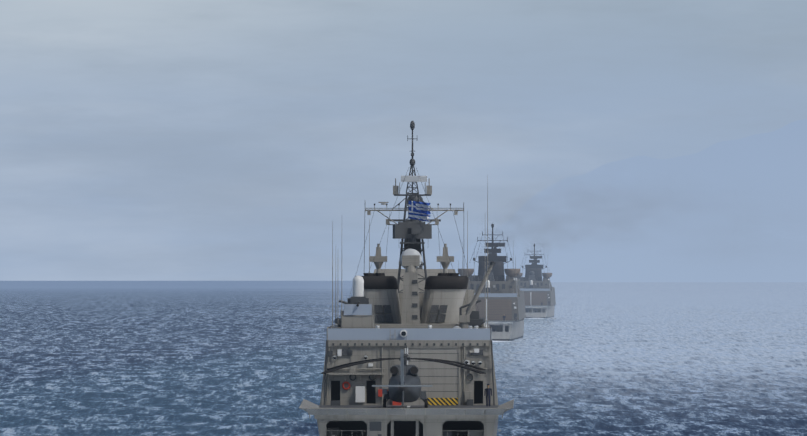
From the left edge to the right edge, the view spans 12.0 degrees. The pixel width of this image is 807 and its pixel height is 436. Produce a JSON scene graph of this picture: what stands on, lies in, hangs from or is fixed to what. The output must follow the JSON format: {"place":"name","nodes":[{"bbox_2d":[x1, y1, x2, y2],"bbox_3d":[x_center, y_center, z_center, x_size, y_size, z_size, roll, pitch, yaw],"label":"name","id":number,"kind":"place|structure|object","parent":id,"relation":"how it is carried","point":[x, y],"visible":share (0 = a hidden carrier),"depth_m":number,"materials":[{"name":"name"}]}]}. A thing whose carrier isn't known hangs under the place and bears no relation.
{"place":"outdoors","nodes":[
{"label":"outdoors","id":0,"kind":"place"},
{"bbox_2d":[0,281,806,435],"bbox_3d":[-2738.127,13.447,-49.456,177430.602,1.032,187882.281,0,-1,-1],"label":"sea","id":1,"kind":"structure","parent":0,"point":[162,358],"depth_m":684.63,"materials":[{"name":"blue liquid"}]},
{"bbox_2d":[299,121,513,435],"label":"warship","id":2,"kind":"object","parent":1,"relation":"on","point":[409,350],"visible":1,"depth_m":313.49,"materials":[{"name":"grey metal"}]},
{"bbox_2d":[458,224,525,340],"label":"warship","id":3,"kind":"object","parent":1,"relation":"on","point":[506,310],"visible":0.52,"depth_m":930.40,"materials":[{"name":"grey metal"}]},
{"bbox_2d":[515,244,555,317],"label":"warship","id":4,"kind":"object","parent":1,"relation":"on","point":[539,297],"visible":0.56,"depth_m":1463.79,"materials":[{"name":"grey metal"}]},
{"bbox_2d":[0,0,806,280],"label":"sky","id":5,"kind":"structure","parent":0,"point":[141,140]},
{"bbox_2d":[472,219,526,248],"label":"smoke","id":6,"kind":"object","parent":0,"point":[507,231],"depth_m":1006.19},
{"bbox_2d":[476,192,570,248],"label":"smoke","id":7,"kind":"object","parent":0,"point":[532,216],"depth_m":1031.41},
{"bbox_2d":[518,233,550,257],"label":"smoke","id":8,"kind":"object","parent":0,"point":[538,247],"depth_m":1521.66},
{"bbox_2d":[512,209,602,258],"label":"smoke","id":9,"kind":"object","parent":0,"point":[553,235],"depth_m":1551.85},
{"bbox_2d":[493,163,638,249],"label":"smoke","id":10,"kind":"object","parent":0,"point":[577,205],"depth_m":1061.71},
{"bbox_2d":[524,188,703,256],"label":"smoke","id":11,"kind":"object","parent":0,"point":[608,219],"depth_m":1597.37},
{"bbox_2d":[436,119,806,281],"bbox_3d":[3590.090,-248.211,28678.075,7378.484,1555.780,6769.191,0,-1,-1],"label":"mountain","id":12,"kind":"structure","parent":0,"point":[773,164],"depth_m":31897.98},
{"bbox_2d":[534,160,738,258],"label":"smoke","id":13,"kind":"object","parent":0,"point":[646,209],"depth_m":1097.06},
{"bbox_2d":[609,189,806,278],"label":"smoke","id":14,"kind":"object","parent":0,"point":[720,227],"depth_m":1297.62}
]}

